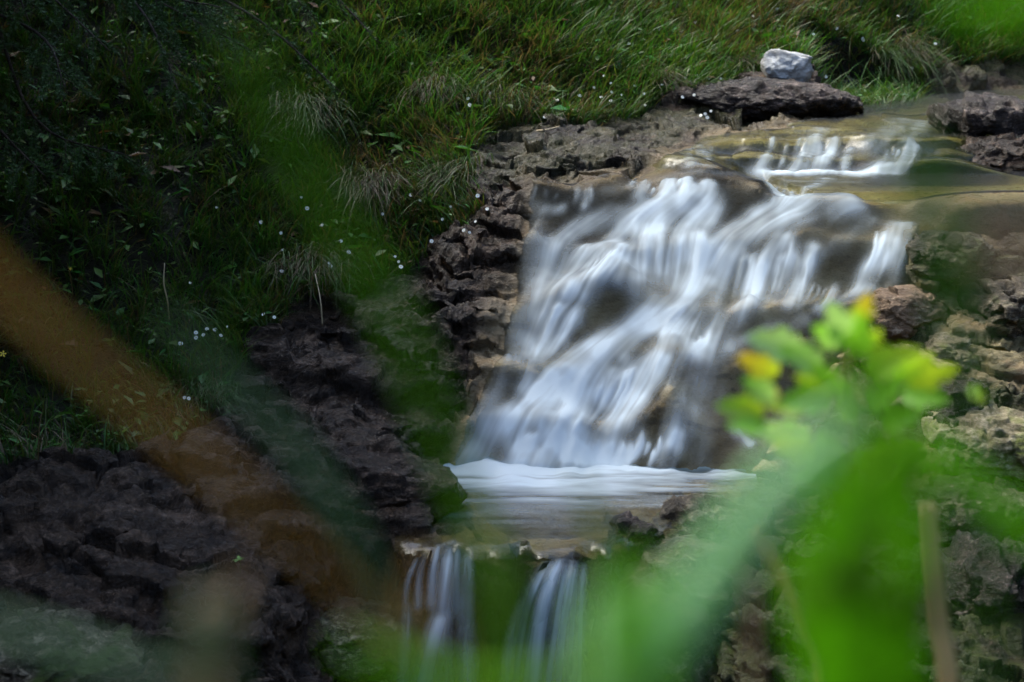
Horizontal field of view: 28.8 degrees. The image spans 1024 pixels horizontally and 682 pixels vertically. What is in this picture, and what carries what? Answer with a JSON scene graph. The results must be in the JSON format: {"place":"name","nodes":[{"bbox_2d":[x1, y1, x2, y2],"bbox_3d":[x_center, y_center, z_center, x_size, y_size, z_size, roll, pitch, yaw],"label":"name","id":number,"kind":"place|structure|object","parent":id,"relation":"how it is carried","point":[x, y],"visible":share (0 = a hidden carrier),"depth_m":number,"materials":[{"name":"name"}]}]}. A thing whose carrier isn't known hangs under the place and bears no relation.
{"place":"outdoors","nodes":[
{"label":"outdoors","id":0,"kind":"place"},
{"bbox_2d":[191,562,246,681],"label":"grass stalk","id":1,"kind":"object","parent":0,"point":[207,669],"depth_m":0.53,"materials":[{"name":"plant"}]},
{"bbox_2d":[400,550,458,666],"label":"waterfall","id":2,"kind":"structure","parent":0,"point":[434,636],"depth_m":6.30,"materials":[{"name":"white liquid"}]},
{"bbox_2d":[438,124,467,138],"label":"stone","id":3,"kind":"object","parent":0,"point":[451,130],"visible":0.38,"depth_m":8.59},
{"bbox_2d":[0,0,1023,681],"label":"ground","id":4,"kind":"structure","parent":0,"point":[150,538],"depth_m":7.43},
{"bbox_2d":[0,607,144,681],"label":"boulder","id":5,"kind":"object","parent":4,"relation":"on","point":[22,664],"visible":0.57,"depth_m":5.71,"materials":[{"name":"stone"}]},
{"bbox_2d":[101,337,115,345],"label":"leafy herb","id":6,"kind":"object","parent":4,"relation":"on","point":[107,340],"visible":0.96,"depth_m":7.48,"materials":[{"name":"green plant"}]},
{"bbox_2d":[0,593,234,681],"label":"wild grass leaf","id":7,"kind":"object","parent":4,"relation":"on","point":[19,635],"visible":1,"depth_m":0.48,"materials":[{"name":"green plant"}]},
{"bbox_2d":[163,263,169,315],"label":"dead stalk","id":8,"kind":"object","parent":4,"relation":"on","point":[165,289],"visible":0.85,"depth_m":7.62,"materials":[{"name":"plant"}]},
{"bbox_2d":[0,0,380,197],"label":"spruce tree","id":9,"kind":"object","parent":4,"relation":"on","point":[150,20],"visible":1,"depth_m":7.53,"materials":[{"name":"green plant"}]},
{"bbox_2d":[161,375,237,423],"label":"grass tussock","id":10,"kind":"object","parent":4,"relation":"on","point":[202,390],"depth_m":7.21,"materials":[{"name":"green plant"}]},
{"bbox_2d":[0,275,462,675],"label":"wild grass leaf","id":11,"kind":"object","parent":4,"relation":"on","point":[13,301],"visible":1,"depth_m":0.44,"materials":[{"name":"plant"}]},
{"bbox_2d":[232,555,243,568],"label":"leafy herb","id":12,"kind":"object","parent":4,"relation":"on","point":[238,558],"visible":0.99,"depth_m":6.18,"materials":[{"name":"green plant"}]},
{"bbox_2d":[163,313,421,665],"bbox_3d":[-0.062,0.422,0.708,0.072,0.902,0.106,0,13,0],"label":"wild grass leaf","id":13,"kind":"object","parent":4,"relation":"on","point":[322,487],"visible":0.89,"depth_m":0.57,"materials":[{"name":"green plant"}]},
{"bbox_2d":[241,241,357,316],"bbox_3d":[-0.804,-0.253,7.867,0.497,0.258,0.478,-12,18,-43],"label":"grass tussock","id":14,"kind":"object","parent":4,"relation":"on","point":[306,272],"depth_m":7.88,"materials":[{"name":"green plant"}]},
{"bbox_2d":[242,74,370,149],"bbox_3d":[-0.875,-0.963,8.552,0.609,0.350,0.466,0,13,0],"label":"grass tussock","id":15,"kind":"object","parent":4,"relation":"on","point":[304,109],"depth_m":8.59,"materials":[{"name":"green plant"}]},
{"bbox_2d":[315,274,322,325],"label":"dead stalk","id":16,"kind":"object","parent":4,"relation":"on","point":[320,301],"visible":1,"depth_m":7.72,"materials":[{"name":"plant"}]},
{"bbox_2d":[318,596,404,681],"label":"boulder","id":17,"kind":"object","parent":4,"relation":"on","point":[343,619],"visible":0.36,"depth_m":6.36,"materials":[{"name":"grey stone"}]},
{"bbox_2d":[239,28,523,679],"bbox_3d":[-0.027,0.401,0.560,0.060,0.973,0.085,0,13,0],"label":"wild grass leaf","id":18,"kind":"object","parent":4,"relation":"on","point":[500,575],"visible":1,"depth_m":0.43,"materials":[{"name":"green plant"}]},
{"bbox_2d":[327,154,436,229],"bbox_3d":[-0.528,-0.608,8.261,0.582,0.336,0.492,0,13,0],"label":"grass tussock","id":19,"kind":"object","parent":4,"relation":"on","point":[367,189],"depth_m":8.28,"materials":[{"name":"green plant"}]},
{"bbox_2d":[324,445,458,524],"bbox_3d":[-0.419,0.529,6.737,0.541,0.345,0.423,0,13,0],"label":"boulder","id":20,"kind":"object","parent":4,"relation":"on","point":[362,478],"visible":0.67,"depth_m":6.61,"materials":[{"name":"grey stone"}]},
{"bbox_2d":[391,65,488,126],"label":"grass tussock","id":21,"kind":"object","parent":4,"relation":"on","point":[443,82],"depth_m":8.75,"materials":[{"name":"green plant"}]},
{"bbox_2d":[400,150,494,215],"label":"grass tussock","id":22,"kind":"object","parent":4,"relation":"on","point":[453,171],"depth_m":8.24,"materials":[{"name":"green plant"}]},
{"bbox_2d":[472,481,526,679],"bbox_3d":[0.010,0.453,0.563,0.045,0.862,0.002,0,13,0],"label":"wild grass leaf","id":23,"kind":"object","parent":4,"relation":"on","point":[490,617],"visible":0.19,"depth_m":0.47,"materials":[{"name":"green plant"}]},
{"bbox_2d":[342,556,665,681],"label":"wild grass leaf","id":24,"kind":"object","parent":4,"relation":"on","point":[638,579],"visible":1,"depth_m":0.42,"materials":[{"name":"green plant"}]},
{"bbox_2d":[0,0,1017,456],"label":"ground cover leaves","id":25,"kind":"object","parent":4,"relation":"on","point":[188,126],"visible":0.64,"depth_m":8.38,"materials":[{"name":"green plant"}]},
{"bbox_2d":[471,78,557,123],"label":"grass tussock","id":26,"kind":"object","parent":4,"relation":"on","point":[506,91],"depth_m":8.83,"materials":[{"name":"green plant"}]},
{"bbox_2d":[572,460,622,586],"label":"wild grass leaf","id":27,"kind":"object","parent":4,"relation":"on","point":[611,562],"visible":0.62,"depth_m":0.65,"materials":[{"name":"green plant"}]},
{"bbox_2d":[635,60,706,107],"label":"grass tussock","id":28,"kind":"object","parent":4,"relation":"on","point":[665,81],"depth_m":9.27,"materials":[{"name":"green plant"}]},
{"bbox_2d":[626,535,731,681],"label":"boulder","id":29,"kind":"object","parent":4,"relation":"on","point":[672,557],"visible":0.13,"depth_m":6.31,"materials":[{"name":"stone"}]},
{"bbox_2d":[608,510,664,565],"bbox_3d":[0.405,0.687,6.542,0.201,0.227,0.221,0,13,0],"label":"rock","id":30,"kind":"object","parent":29,"relation":"attached to","point":[630,535],"visible":0.55,"depth_m":6.49,"materials":[{"name":"grey stone"}]},
{"bbox_2d":[583,407,857,681],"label":"wild grass leaf","id":31,"kind":"object","parent":4,"relation":"on","point":[726,555],"visible":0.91,"depth_m":0.44,"materials":[{"name":"green plant"}]},
{"bbox_2d":[704,43,765,72],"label":"grass tussock","id":32,"kind":"object","parent":4,"relation":"on","point":[747,67],"depth_m":9.62,"materials":[{"name":"green plant"}]},
{"bbox_2d":[678,76,863,121],"bbox_3d":[1.161,-1.128,9.344,0.958,0.229,0.506,0,13,0],"label":"rock slab","id":33,"kind":"object","parent":4,"relation":"on","point":[760,98],"visible":0.79,"depth_m":9.15,"materials":[{"name":"grey stone"}]},
{"bbox_2d":[760,49,813,82],"bbox_3d":[1.302,-1.277,9.461,0.257,0.224,0.196,0,13,0],"label":"stone","id":34,"kind":"object","parent":33,"relation":"on","point":[783,64],"visible":0.67,"depth_m":9.38,"materials":[{"name":"stone"}]},
{"bbox_2d":[784,540,887,663],"bbox_3d":[0.104,0.459,0.650,0.031,0.836,0.058,9,16,35],"label":"broad leaf","id":35,"kind":"object","parent":4,"relation":"on","point":[796,566],"visible":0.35,"depth_m":0.55,"materials":[{"name":"green plant"}]},
{"bbox_2d":[801,343,884,681],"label":"broad leaf","id":36,"kind":"object","parent":4,"relation":"on","point":[843,628],"visible":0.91,"depth_m":0.48,"materials":[{"name":"green plant"}]},
{"bbox_2d":[717,292,987,487],"bbox_3d":[0.315,0.445,1.975,0.186,1.013,0.245,10,16,37],"label":"leafy shoot","id":37,"kind":"object","parent":4,"relation":"on","point":[922,376],"visible":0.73,"depth_m":1.85,"materials":[{"name":"green plant"}]},
{"bbox_2d":[849,36,939,95],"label":"grass tussock","id":38,"kind":"object","parent":4,"relation":"on","point":[890,61],"depth_m":10.33,"materials":[{"name":"green plant"}]},
{"bbox_2d":[869,364,936,681],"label":"broad leaf","id":39,"kind":"object","parent":4,"relation":"on","point":[910,604],"visible":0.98,"depth_m":0.52,"materials":[{"name":"green plant"}]},
{"bbox_2d":[868,284,943,344],"bbox_3d":[1.467,-0.084,7.425,0.315,0.257,0.291,0,13,0],"label":"boulder","id":40,"kind":"object","parent":4,"relation":"on","point":[901,312],"visible":0.72,"depth_m":7.31,"materials":[{"name":"stone"}]},
{"bbox_2d":[876,22,969,95],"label":"grass tussock","id":41,"kind":"object","parent":4,"relation":"on","point":[908,44],"depth_m":10.44,"materials":[{"name":"green plant"}]},
{"bbox_2d":[866,431,1023,681],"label":"wild grass leaf","id":42,"kind":"object","parent":4,"relation":"on","point":[946,468],"visible":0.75,"depth_m":0.52,"materials":[{"name":"green plant"}]},
{"bbox_2d":[900,109,992,681],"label":"wild grass leaf","id":43,"kind":"object","parent":4,"relation":"on","point":[942,223],"visible":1,"depth_m":0.43,"materials":[{"name":"green plant"}]},
{"bbox_2d":[905,231,992,278],"bbox_3d":[1.650,-0.309,7.509,0.320,0.221,0.297,12,18,44],"label":"boulder","id":44,"kind":"object","parent":4,"relation":"on","point":[915,249],"visible":0.41,"depth_m":7.44,"materials":[{"name":"grey stone"}]},
{"bbox_2d":[924,332,985,370],"bbox_3d":[1.636,0.075,7.288,0.295,0.228,0.280,-4,13,-19],"label":"boulder","id":45,"kind":"object","parent":4,"relation":"on","point":[937,344],"visible":0.27,"depth_m":7.20,"materials":[{"name":"grey stone"}]},
{"bbox_2d":[922,377,989,418],"bbox_3d":[1.577,0.237,7.035,0.266,0.220,0.265,0,13,0],"label":"boulder","id":46,"kind":"object","parent":4,"relation":"on","point":[953,409],"visible":0.23,"depth_m":6.94,"materials":[{"name":"grey stone"}]},
{"bbox_2d":[921,398,1023,481],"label":"boulder","id":47,"kind":"object","parent":4,"relation":"on","point":[1004,435],"visible":0.48,"depth_m":6.76,"materials":[{"name":"grey stone"}]},
{"bbox_2d":[926,90,1023,139],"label":"boulder","id":48,"kind":"object","parent":4,"relation":"on","point":[970,113],"visible":0.59,"depth_m":8.64,"materials":[{"name":"grey stone"}]},
{"bbox_2d":[927,476,1023,547],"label":"boulder","id":49,"kind":"object","parent":4,"relation":"on","point":[955,516],"visible":0.09,"depth_m":6.48,"materials":[{"name":"stone"}]},
{"bbox_2d":[942,529,1023,622],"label":"boulder","id":50,"kind":"object","parent":4,"relation":"on","point":[1006,569],"visible":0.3,"depth_m":6.18,"materials":[{"name":"grey stone"}]},
{"bbox_2d":[942,0,1023,24],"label":"wild grass leaf","id":51,"kind":"object","parent":4,"relation":"on","point":[1000,11],"visible":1,"depth_m":0.40,"materials":[{"name":"green plant"}]},
{"bbox_2d":[955,132,1023,175],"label":"boulder","id":52,"kind":"object","parent":4,"relation":"on","point":[1004,152],"visible":0.64,"depth_m":8.43,"materials":[{"name":"grey stone"}]},
{"bbox_2d":[973,275,1023,339],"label":"boulder","id":53,"kind":"object","parent":4,"relation":"on","point":[999,301],"visible":0.38,"depth_m":7.27,"materials":[{"name":"grey stone"}]},
{"bbox_2d":[0,0,1023,464],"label":"grass","id":54,"kind":"structure","parent":0,"point":[722,26],"depth_m":8.60,"materials":[{"name":"green plant"}]},
{"bbox_2d":[524,562,582,677],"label":"waterfall","id":55,"kind":"structure","parent":0,"point":[539,612],"depth_m":6.25,"materials":[{"name":"white liquid"}]},
{"bbox_2d":[466,456,755,499],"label":"pool water","id":56,"kind":"structure","parent":0,"point":[492,473],"depth_m":7.11,"materials":[{"name":"white liquid"}]},
{"bbox_2d":[650,493,732,538],"bbox_3d":[0.636,0.631,6.690,0.391,0.242,0.324,0,13,0],"label":"boulder","id":57,"kind":"object","parent":56,"relation":"on","point":[698,515],"visible":0.38,"depth_m":6.62,"materials":[{"name":"grey stone"}]},
{"bbox_2d":[668,299,757,681],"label":"grass stalk","id":58,"kind":"object","parent":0,"point":[753,655],"depth_m":0.83,"materials":[{"name":"green plant"}]},
{"bbox_2d":[467,163,1023,477],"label":"waterfall","id":59,"kind":"structure","parent":0,"point":[560,398],"depth_m":7.49,"materials":[{"name":"white liquid"}]},
{"bbox_2d":[764,542,784,601],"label":"grass stalk","id":60,"kind":"object","parent":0,"point":[775,567],"depth_m":1.37,"materials":[{"name":"green plant"}]},
{"bbox_2d":[630,89,1023,200],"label":"stream water","id":61,"kind":"structure","parent":0,"point":[917,107],"depth_m":8.75,"materials":[{"name":"white liquid"}]},
{"bbox_2d":[931,504,957,681],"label":"grass stalk","id":62,"kind":"object","parent":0,"point":[946,659],"depth_m":1.80,"materials":[{"name":"plant"}]},
{"bbox_2d":[970,241,1023,263],"bbox_3d":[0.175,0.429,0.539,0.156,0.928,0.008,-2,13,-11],"label":"rock","id":63,"kind":"object","parent":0,"point":[1012,251],"depth_m":0.43,"materials":[{"name":"stone"}]}
]}

